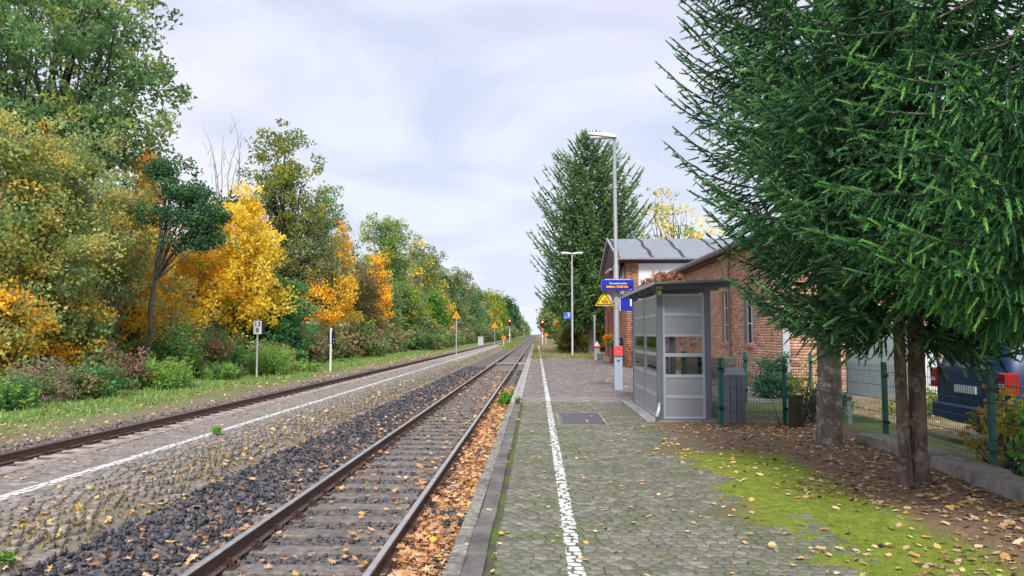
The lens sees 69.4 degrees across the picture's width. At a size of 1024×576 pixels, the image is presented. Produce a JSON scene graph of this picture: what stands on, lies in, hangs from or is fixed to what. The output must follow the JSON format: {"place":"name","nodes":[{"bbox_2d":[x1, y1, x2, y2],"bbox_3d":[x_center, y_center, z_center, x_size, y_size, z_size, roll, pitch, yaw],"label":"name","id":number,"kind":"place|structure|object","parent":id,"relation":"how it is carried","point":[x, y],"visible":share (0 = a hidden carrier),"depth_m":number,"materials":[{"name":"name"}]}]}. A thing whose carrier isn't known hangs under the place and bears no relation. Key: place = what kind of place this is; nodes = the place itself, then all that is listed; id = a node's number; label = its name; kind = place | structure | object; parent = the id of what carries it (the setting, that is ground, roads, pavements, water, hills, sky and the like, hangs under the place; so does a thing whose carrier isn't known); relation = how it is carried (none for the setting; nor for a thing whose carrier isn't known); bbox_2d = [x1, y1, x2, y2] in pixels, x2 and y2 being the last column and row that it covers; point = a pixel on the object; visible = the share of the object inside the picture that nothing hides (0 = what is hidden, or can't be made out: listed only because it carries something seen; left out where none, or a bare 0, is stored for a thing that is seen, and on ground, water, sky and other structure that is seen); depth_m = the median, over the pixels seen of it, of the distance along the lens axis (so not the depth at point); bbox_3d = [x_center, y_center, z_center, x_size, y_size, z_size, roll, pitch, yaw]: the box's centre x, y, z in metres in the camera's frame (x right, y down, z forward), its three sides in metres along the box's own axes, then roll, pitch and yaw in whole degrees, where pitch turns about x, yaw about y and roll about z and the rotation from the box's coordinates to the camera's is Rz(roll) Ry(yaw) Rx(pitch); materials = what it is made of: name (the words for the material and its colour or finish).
{"place":"outdoors","nodes":[
{"label":"outdoors","id":0,"kind":"place"},
{"bbox_2d":[0,335,535,449],"bbox_3d":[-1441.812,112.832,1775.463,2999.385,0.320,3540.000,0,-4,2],"label":"ground","id":1,"kind":"structure","parent":0,"point":[80,426],"depth_m":21.82,"materials":[{"name":"green plant"}]},
{"bbox_2d":[0,374,46,410],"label":"shrub","id":2,"kind":"object","parent":1,"relation":"on","point":[13,394],"visible":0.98,"depth_m":20.36,"materials":[{"name":"green plant"}]},
{"bbox_2d":[0,268,67,378],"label":"broadleaf tree","id":3,"kind":"object","parent":1,"relation":"on","point":[22,339],"visible":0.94,"depth_m":23.92,"materials":[{"name":"yellow plant"}]},
{"bbox_2d":[0,108,85,327],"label":"broadleaf tree","id":4,"kind":"object","parent":1,"relation":"on","point":[17,260],"visible":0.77,"depth_m":24.93,"materials":[{"name":"green plant"}]},
{"bbox_2d":[0,354,91,402],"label":"shrub","id":5,"kind":"object","parent":1,"relation":"on","point":[49,390],"visible":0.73,"depth_m":22.61,"materials":[{"name":"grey plant"}]},
{"bbox_2d":[0,107,138,368],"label":"broadleaf tree","id":6,"kind":"object","parent":1,"relation":"on","point":[76,162],"visible":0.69,"depth_m":26.66,"materials":[{"name":"green plant"}]},
{"bbox_2d":[15,270,126,369],"bbox_3d":[-16.697,1.585,27.505,4.281,4.968,4.196,0,-4,2],"label":"broadleaf tree","id":7,"kind":"object","parent":1,"relation":"on","point":[83,327],"visible":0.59,"depth_m":26.93,"materials":[{"name":"green plant"}]},
{"bbox_2d":[0,185,162,337],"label":"broadleaf tree","id":8,"kind":"object","parent":1,"relation":"on","point":[130,297],"visible":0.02,"depth_m":33.56,"materials":[{"name":"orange plant"}]},
{"bbox_2d":[27,357,139,399],"bbox_3d":[-14.323,3.034,24.547,3.254,1.506,3.131,0,-4,2],"label":"shrub","id":9,"kind":"object","parent":1,"relation":"on","point":[96,382],"visible":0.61,"depth_m":23.97,"materials":[{"name":"green plant"}]},
{"bbox_2d":[0,0,197,237],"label":"oak tree","id":10,"kind":"object","parent":1,"relation":"on","point":[96,33],"visible":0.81,"depth_m":35.94,"materials":[{"name":"green plant"}]},
{"bbox_2d":[68,168,162,360],"bbox_3d":[-17.208,-0.405,31.923,3.956,9.508,3.880,2,-4,-26],"label":"broadleaf tree","id":11,"kind":"object","parent":1,"relation":"on","point":[136,251],"visible":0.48,"depth_m":31.84,"materials":[{"name":"green plant"}]},
{"bbox_2d":[92,341,156,390],"bbox_3d":[-14.408,2.940,27.510,2.196,2.011,2.014,-2,-4,26],"label":"shrub","id":12,"kind":"object","parent":1,"relation":"on","point":[128,362],"visible":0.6,"depth_m":27.30,"materials":[{"name":"brown plant"}]},
{"bbox_2d":[95,229,199,354],"bbox_3d":[-18.103,0.855,35.741,6.192,7.455,5.963,0,-4,2],"label":"broadleaf tree","id":13,"kind":"object","parent":1,"relation":"on","point":[173,307],"visible":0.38,"depth_m":35.07,"materials":[{"name":"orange plant"}]},
{"bbox_2d":[126,149,173,305],"bbox_3d":[-18.575,-1.159,37.212,2.739,11.654,2.860,-2,-4,24],"label":"broadleaf tree","id":14,"kind":"object","parent":1,"relation":"on","point":[139,163],"visible":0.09,"depth_m":37.26,"materials":[{"name":"orange plant"}]},
{"bbox_2d":[134,351,199,389],"bbox_3d":[-13.395,3.164,28.340,2.412,1.556,2.507,0,-4,2],"label":"shrub","id":15,"kind":"object","parent":1,"relation":"on","point":[168,378],"visible":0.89,"depth_m":27.90,"materials":[{"name":"green plant"}]},
{"bbox_2d":[125,307,227,377],"bbox_3d":[-15.229,2.524,33.573,4.121,3.410,3.753,0,-4,2],"label":"shrub","id":16,"kind":"object","parent":1,"relation":"on","point":[180,351],"visible":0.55,"depth_m":33.13,"materials":[{"name":"green plant"}]},
{"bbox_2d":[128,155,239,378],"bbox_3d":[-14.048,-0.682,31.540,4.226,10.022,3.055,0,-4,2],"label":"pine tree","id":17,"kind":"object","parent":1,"relation":"on","point":[202,225],"visible":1,"depth_m":31.22,"materials":[{"name":"green plant"}]},
{"bbox_2d":[164,224,249,339],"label":"broadleaf tree","id":18,"kind":"object","parent":1,"relation":"on","point":[205,305],"visible":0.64,"depth_m":42.54,"materials":[{"name":"orange plant"}]},
{"bbox_2d":[169,323,248,375],"bbox_3d":[-14.719,3.068,35.943,3.738,2.818,3.097,0,-4,2],"label":"shrub","id":19,"kind":"object","parent":1,"relation":"on","point":[218,343],"visible":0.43,"depth_m":35.74,"materials":[{"name":"brown plant"}]},
{"bbox_2d":[190,338,228,377],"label":"shrub","id":20,"kind":"object","parent":1,"relation":"on","point":[217,351],"visible":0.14,"depth_m":35.14,"materials":[{"name":"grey plant"}]},
{"bbox_2d":[198,359,241,379],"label":"shrub","id":21,"kind":"object","parent":1,"relation":"on","point":[219,371],"visible":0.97,"depth_m":33.60,"materials":[{"name":"green plant"}]},
{"bbox_2d":[186,322,256,371],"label":"shrub","id":22,"kind":"object","parent":1,"relation":"on","point":[235,357],"visible":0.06,"depth_m":40.12,"materials":[{"name":"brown plant"}]},
{"bbox_2d":[201,113,244,326],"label":"dead tree","id":23,"kind":"object","parent":1,"relation":"on","point":[214,167],"visible":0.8,"depth_m":54.22,"materials":[{"name":"grey wood"}]},
{"bbox_2d":[0,350,454,442],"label":"verge leaves","id":24,"kind":"object","parent":1,"relation":"on","point":[48,425],"visible":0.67,"depth_m":23.08,"materials":[{"name":"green plant"}]},
{"bbox_2d":[182,180,299,352],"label":"broadleaf tree","id":25,"kind":"object","parent":1,"relation":"on","point":[247,220],"visible":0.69,"depth_m":44.04,"materials":[{"name":"yellow plant"}]},
{"bbox_2d":[0,343,484,423],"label":"grass","id":26,"kind":"structure","parent":1,"relation":"on","point":[144,399],"depth_m":24.84,"materials":[{"name":"green plant"}]},
{"bbox_2d":[239,338,295,368],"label":"shrub","id":27,"kind":"object","parent":1,"relation":"on","point":[253,345],"visible":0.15,"depth_m":42.93,"materials":[{"name":"green plant"}]},
{"bbox_2d":[0,336,535,575],"bbox_3d":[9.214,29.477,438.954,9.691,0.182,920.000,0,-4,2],"label":"track bed","id":28,"kind":"object","parent":1,"relation":"on","point":[163,548],"visible":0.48,"depth_m":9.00,"materials":[{"name":"grey gravel"}]},
{"bbox_2d":[0,356,443,465],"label":"ballast stones","id":29,"kind":"object","parent":28,"relation":"on","point":[71,434],"visible":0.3,"depth_m":19.58,"materials":[{"name":"gravel"}]},
{"bbox_2d":[9,366,486,575],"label":"ballast stones","id":30,"kind":"object","parent":28,"relation":"on","point":[119,534],"visible":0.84,"depth_m":9.38,"materials":[{"name":"grey gravel"}]},
{"bbox_2d":[0,346,501,570],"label":"weeds","id":31,"kind":"object","parent":28,"relation":"on","point":[79,524],"visible":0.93,"depth_m":8.40,"materials":[{"name":"green plant"}]},
{"bbox_2d":[0,345,502,575],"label":"island platform","id":32,"kind":"structure","parent":28,"relation":"on","point":[42,487],"depth_m":9.99,"materials":[{"name":"stone"}]},
{"bbox_2d":[0,549,20,574],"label":"weed clump","id":33,"kind":"object","parent":32,"relation":"on","point":[6,556],"visible":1,"depth_m":6.39,"materials":[{"name":"green plant"}]},
{"bbox_2d":[0,375,423,569],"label":"island leaves","id":34,"kind":"object","parent":32,"relation":"on","point":[49,520],"visible":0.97,"depth_m":10.69,"materials":[{"name":"brown plant"}]},
{"bbox_2d":[0,336,528,469],"bbox_3d":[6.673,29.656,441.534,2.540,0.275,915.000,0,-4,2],"label":"railway track","id":35,"kind":"structure","parent":28,"relation":"on","point":[19,456],"depth_m":17.26,"materials":[{"name":"metal"}]},
{"bbox_2d":[44,369,513,575],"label":"scattered leaves","id":36,"kind":"object","parent":28,"relation":"on","point":[363,563],"visible":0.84,"depth_m":9.96,"materials":[{"name":"brown plant"}]},
{"bbox_2d":[162,336,534,575],"bbox_3d":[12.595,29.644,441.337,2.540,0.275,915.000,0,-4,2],"label":"railway track","id":37,"kind":"structure","parent":28,"relation":"on","point":[222,559],"depth_m":9.21,"materials":[{"name":"metal"}]},
{"bbox_2d":[380,385,515,575],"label":"leaf drift","id":38,"kind":"object","parent":28,"relation":"on","point":[432,536],"visible":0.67,"depth_m":8.89,"materials":[{"name":"orange plant"}]},
{"bbox_2d":[244,340,303,375],"bbox_3d":[-12.323,3.583,37.935,2.623,1.880,2.991,3,-5,-42],"label":"shrub","id":39,"kind":"object","parent":1,"relation":"on","point":[269,361],"visible":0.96,"depth_m":37.42,"materials":[{"name":"green plant"}]},
{"bbox_2d":[231,268,320,362],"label":"shrub","id":40,"kind":"object","parent":1,"relation":"on","point":[291,336],"visible":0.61,"depth_m":45.66,"materials":[{"name":"green plant"}]},
{"bbox_2d":[235,118,333,298],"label":"broadleaf tree","id":41,"kind":"object","parent":1,"relation":"on","point":[283,178],"visible":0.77,"depth_m":63.25,"materials":[{"name":"green plant"}]},
{"bbox_2d":[290,359,321,371],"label":"shrub","id":42,"kind":"object","parent":1,"relation":"on","point":[304,366],"visible":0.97,"depth_m":40.79,"materials":[{"name":"green plant"}]},
{"bbox_2d":[270,316,343,362],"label":"shrub","id":43,"kind":"object","parent":1,"relation":"on","point":[317,351],"visible":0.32,"depth_m":52.62,"materials":[{"name":"green plant"}]},
{"bbox_2d":[270,198,363,334],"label":"broadleaf tree","id":44,"kind":"object","parent":1,"relation":"on","point":[324,268],"visible":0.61,"depth_m":62.89,"materials":[{"name":"green plant"}]},
{"bbox_2d":[297,185,351,305],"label":"broadleaf tree","id":45,"kind":"object","parent":1,"relation":"on","point":[330,224],"visible":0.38,"depth_m":73.20,"materials":[{"name":"green plant"}]},
{"bbox_2d":[293,268,363,334],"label":"broadleaf tree","id":46,"kind":"object","parent":1,"relation":"on","point":[335,316],"visible":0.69,"depth_m":61.73,"materials":[{"name":"orange plant"}]},
{"bbox_2d":[310,319,369,359],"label":"shrub","id":47,"kind":"object","parent":1,"relation":"on","point":[342,347],"visible":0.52,"depth_m":58.37,"materials":[{"name":"green plant"}]},
{"bbox_2d":[326,217,366,324],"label":"broadleaf tree","id":48,"kind":"object","parent":1,"relation":"on","point":[347,243],"visible":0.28,"depth_m":69.50,"materials":[{"name":"orange plant"}]},
{"bbox_2d":[336,319,385,357],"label":"shrub","id":49,"kind":"object","parent":1,"relation":"on","point":[362,352],"visible":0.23,"depth_m":65.10,"materials":[{"name":"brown plant"}]},
{"bbox_2d":[346,317,386,356],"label":"shrub","id":50,"kind":"object","parent":1,"relation":"on","point":[374,347],"visible":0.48,"depth_m":66.33,"materials":[{"name":"green plant"}]},
{"bbox_2d":[345,258,391,327],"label":"broadleaf tree","id":51,"kind":"object","parent":1,"relation":"on","point":[363,298],"visible":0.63,"depth_m":80.50,"materials":[{"name":"green plant"}]},
{"bbox_2d":[367,250,395,324],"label":"broadleaf tree","id":52,"kind":"object","parent":1,"relation":"on","point":[380,261],"visible":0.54,"depth_m":86.34,"materials":[{"name":"orange plant"}]},
{"bbox_2d":[349,212,420,292],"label":"broadleaf tree","id":53,"kind":"object","parent":1,"relation":"on","point":[390,241],"visible":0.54,"depth_m":106.09,"materials":[{"name":"green plant"}]},
{"bbox_2d":[364,274,405,332],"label":"broadleaf tree","id":54,"kind":"object","parent":1,"relation":"on","point":[395,309],"visible":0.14,"depth_m":91.44,"materials":[{"name":"green plant"}]},
{"bbox_2d":[373,321,410,351],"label":"shrub","id":55,"kind":"object","parent":1,"relation":"on","point":[395,337],"visible":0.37,"depth_m":82.25,"materials":[{"name":"green plant"}]},
{"bbox_2d":[385,275,412,326],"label":"broadleaf tree","id":56,"kind":"object","parent":1,"relation":"on","point":[400,304],"visible":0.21,"depth_m":99.22,"materials":[{"name":"green plant"}]},
{"bbox_2d":[393,281,441,332],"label":"broadleaf tree","id":57,"kind":"object","parent":1,"relation":"on","point":[416,316],"visible":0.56,"depth_m":101.23,"materials":[{"name":"green plant"}]},
{"bbox_2d":[401,234,450,302],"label":"broadleaf tree","id":58,"kind":"object","parent":1,"relation":"on","point":[427,262],"visible":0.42,"depth_m":131.62,"materials":[{"name":"green plant"}]},
{"bbox_2d":[409,326,442,350],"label":"shrub","id":59,"kind":"object","parent":1,"relation":"on","point":[430,343],"visible":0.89,"depth_m":92.22,"materials":[{"name":"green plant"}]},
{"bbox_2d":[420,289,455,330],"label":"broadleaf tree","id":60,"kind":"object","parent":1,"relation":"on","point":[437,300],"visible":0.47,"depth_m":120.57,"materials":[{"name":"green plant"}]},
{"bbox_2d":[422,265,468,329],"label":"broadleaf tree","id":61,"kind":"object","parent":1,"relation":"on","point":[452,288],"visible":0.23,"depth_m":158.99,"materials":[{"name":"green plant"}]},
{"bbox_2d":[448,266,479,325],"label":"broadleaf tree","id":62,"kind":"object","parent":1,"relation":"on","point":[466,289],"visible":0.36,"depth_m":188.97,"materials":[{"name":"green plant"}]},
{"bbox_2d":[483,288,502,327],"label":"broadleaf tree","id":63,"kind":"object","parent":1,"relation":"on","point":[494,302],"visible":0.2,"depth_m":280.09,"materials":[{"name":"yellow plant"}]},
{"bbox_2d":[1,0,1023,334],"label":"sky","id":64,"kind":"structure","parent":0,"point":[442,117],"materials":[{"name":"white"}]},
{"bbox_2d":[599,238,735,367],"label":"station building","id":65,"kind":"structure","parent":0,"point":[639,259],"depth_m":36.66,"materials":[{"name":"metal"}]},
{"bbox_2d":[464,359,1018,575],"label":"platform","id":66,"kind":"structure","parent":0,"point":[640,527],"depth_m":7.05,"materials":[{"name":"grey stone"}]},
{"bbox_2d":[443,344,533,575],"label":"platform edge","id":67,"kind":"object","parent":66,"relation":"attached to","point":[475,534],"visible":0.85,"depth_m":6.87,"materials":[{"name":"concrete"}]},
{"bbox_2d":[556,412,608,424],"bbox_3d":[1.306,2.502,14.136,0.900,0.034,2.120,0,-4,2],"label":"access cover","id":68,"kind":"object","parent":66,"relation":"on","point":[581,418],"visible":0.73,"depth_m":14.09,"materials":[{"name":"metal"}]},
{"bbox_2d":[587,132,619,345],"bbox_3d":[2.695,-0.837,21.716,0.905,7.575,0.320,0,-4,2],"label":"lamp mast","id":69,"kind":"object","parent":66,"relation":"on","point":[598,135],"visible":0.84,"depth_m":21.72,"materials":[{"name":"metal"}]},
{"bbox_2d":[601,279,633,290],"bbox_3d":[3.058,-0.088,21.520,0.938,0.335,0.275,0,-4,2],"label":"departure display","id":70,"kind":"object","parent":69,"relation":"attached to","point":[617,284],"visible":1,"depth_m":21.39,"materials":[{"name":"blue plastic"}]},
{"bbox_2d":[613,346,622,389],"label":"validator column","id":71,"kind":"structure","parent":66,"relation":"on","point":[618,370],"depth_m":21.28,"materials":[{"name":"white paint"}]},
{"bbox_2d":[621,279,738,422],"bbox_3d":[3.337,1.308,15.691,1.620,2.644,5.012,0,-4,2],"label":"waiting shelter","id":72,"kind":"object","parent":66,"relation":"on","point":[671,311],"visible":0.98,"depth_m":13.68,"materials":[{"name":"metal"}]},
{"bbox_2d":[640,269,686,285],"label":"dry creeper","id":73,"kind":"object","parent":72,"relation":"on","point":[658,276],"visible":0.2,"depth_m":17.04,"materials":[{"name":"brown plant"}]},
{"bbox_2d":[681,352,718,424],"bbox_3d":[3.828,2.029,15.184,0.095,1.340,4.468,0,-4,5],"label":"fence","id":74,"kind":"object","parent":66,"relation":"on","point":[686,370],"visible":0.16,"depth_m":14.96,"materials":[{"name":"green metal"}]},
{"bbox_2d":[788,394,803,428],"bbox_3d":[4.848,2.135,12.637,0.238,0.612,0.250,0,-4,2],"label":"timber stump","id":75,"kind":"object","parent":66,"relation":"on","point":[795,411],"visible":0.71,"depth_m":12.54,"materials":[{"name":"brown wood"}]},
{"bbox_2d":[637,420,1023,575],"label":"moss ground","id":76,"kind":"structure","parent":66,"relation":"on","point":[933,519],"depth_m":6.84,"materials":[{"name":"green plant"}]},
{"bbox_2d":[723,366,745,422],"bbox_3d":[4.012,1.943,13.399,0.440,1.030,0.419,0,-4,2],"label":"waste bin","id":77,"kind":"object","parent":76,"relation":"on","point":[735,389],"visible":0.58,"depth_m":13.23,"materials":[{"name":"grey metal"}]},
{"bbox_2d":[654,0,959,446],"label":"spruce tree","id":78,"kind":"object","parent":76,"relation":"on","point":[829,422],"visible":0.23,"depth_m":10.61,"materials":[{"name":"green plant"}]},
{"bbox_2d":[629,422,1023,539],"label":"litter leaves","id":79,"kind":"object","parent":76,"relation":"on","point":[970,501],"visible":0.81,"depth_m":7.71,"materials":[{"name":"brown plant"}]},
{"bbox_2d":[686,0,1023,486],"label":"spruce tree","id":80,"kind":"object","parent":76,"relation":"on","point":[865,325],"visible":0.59,"depth_m":7.63,"materials":[{"name":"green plant"}]},
{"bbox_2d":[691,422,1023,575],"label":"brown litter","id":81,"kind":"object","parent":76,"relation":"on","point":[960,557],"visible":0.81,"depth_m":7.52,"materials":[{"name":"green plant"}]},
{"bbox_2d":[532,334,1015,452],"bbox_3d":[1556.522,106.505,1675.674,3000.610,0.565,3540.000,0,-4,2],"label":"yard ground","id":82,"kind":"structure","parent":0,"point":[946,424],"depth_m":15.84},
{"bbox_2d":[536,294,556,340],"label":"broadleaf tree","id":83,"kind":"object","parent":82,"relation":"on","point":[548,317],"visible":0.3,"depth_m":188.32,"materials":[{"name":"green plant"}]},
{"bbox_2d":[529,340,604,358],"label":"path grass","id":84,"kind":"structure","parent":82,"relation":"on","point":[567,357],"depth_m":59.93,"materials":[{"name":"plant"}]},
{"bbox_2d":[554,321,584,352],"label":"shrub","id":85,"kind":"object","parent":82,"relation":"on","point":[565,338],"visible":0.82,"depth_m":67.28,"materials":[{"name":"green plant"}]},
{"bbox_2d":[525,128,658,353],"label":"fir tree","id":86,"kind":"object","parent":82,"relation":"on","point":[582,222],"visible":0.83,"depth_m":61.73,"materials":[{"name":"green plant"}]},
{"bbox_2d":[579,318,604,352],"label":"shrub","id":87,"kind":"object","parent":82,"relation":"on","point":[599,339],"visible":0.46,"depth_m":65.72,"materials":[{"name":"green plant"}]},
{"bbox_2d":[634,187,725,238],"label":"broadleaf tree","id":88,"kind":"object","parent":82,"relation":"on","point":[673,230],"visible":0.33,"depth_m":67.51,"materials":[{"name":"yellow plant"}]},
{"bbox_2d":[682,351,812,402],"bbox_3d":[5.566,2.209,17.498,3.035,1.430,0.106,0,-4,3],"label":"fence","id":89,"kind":"object","parent":82,"relation":"on","point":[745,359],"visible":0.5,"depth_m":17.47,"materials":[{"name":"green metal"}]},
{"bbox_2d":[749,351,799,398],"bbox_3d":[6.631,2.260,18.622,1.351,1.354,1.156,-2,-4,31],"label":"shrub","id":90,"kind":"object","parent":82,"relation":"on","point":[774,374],"visible":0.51,"depth_m":18.41,"materials":[{"name":"green plant"}]},
{"bbox_2d":[770,357,816,421],"bbox_3d":[5.449,1.883,13.657,1.125,1.310,1.483,0,-4,2],"label":"shrub","id":91,"kind":"object","parent":82,"relation":"on","point":[811,418],"visible":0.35,"depth_m":13.39,"materials":[{"name":"green plant"}]},
{"bbox_2d":[667,225,989,396],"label":"station wing","id":92,"kind":"structure","parent":82,"relation":"on","point":[737,328],"depth_m":23.75,"materials":[{"name":"red brick"}]},
{"bbox_2d":[746,286,753,343],"bbox_3d":[7.436,0.835,22.857,0.068,1.820,1.000,0,-4,2],"label":"window","id":93,"kind":"structure","parent":92,"relation":"in","point":[750,338],"depth_m":23.09,"materials":[{"name":"white glass"}]},
{"bbox_2d":[718,357,1023,476],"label":"fence","id":94,"kind":"object","parent":82,"relation":"on","point":[992,438],"visible":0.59,"depth_m":10.54,"materials":[{"name":"green metal"}]},
{"bbox_2d":[846,323,907,423],"bbox_3d":[6.611,1.574,13.179,1.210,1.900,0.155,-2,-4,24],"label":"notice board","id":95,"kind":"object","parent":82,"relation":"on","point":[876,361],"visible":0.13,"depth_m":13.20,"materials":[{"name":"metal"}]},
{"bbox_2d":[798,0,1023,361],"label":"spruce tree","id":96,"kind":"object","parent":82,"relation":"on","point":[1000,276],"visible":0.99,"depth_m":5.80,"materials":[{"name":"green plant"}]},
{"bbox_2d":[856,433,1023,503],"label":"concrete kerb","id":97,"kind":"structure","parent":82,"relation":"on","point":[1005,483],"depth_m":8.01,"materials":[{"name":"grey concrete"}]},
{"bbox_2d":[930,343,1023,433],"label":"parked car","id":98,"kind":"object","parent":82,"relation":"on","point":[1015,369],"visible":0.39,"depth_m":10.71,"materials":[{"name":"blue paint"}]},
{"bbox_2d":[958,383,1023,475],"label":"shrub","id":99,"kind":"object","parent":82,"relation":"on","point":[1002,448],"visible":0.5,"depth_m":8.59,"materials":[{"name":"green plant"}]},
{"bbox_2d":[1006,404,1023,476],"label":"shrub","id":100,"kind":"object","parent":82,"relation":"on","point":[1020,416],"visible":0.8,"depth_m":8.25,"materials":[{"name":"green plant"}]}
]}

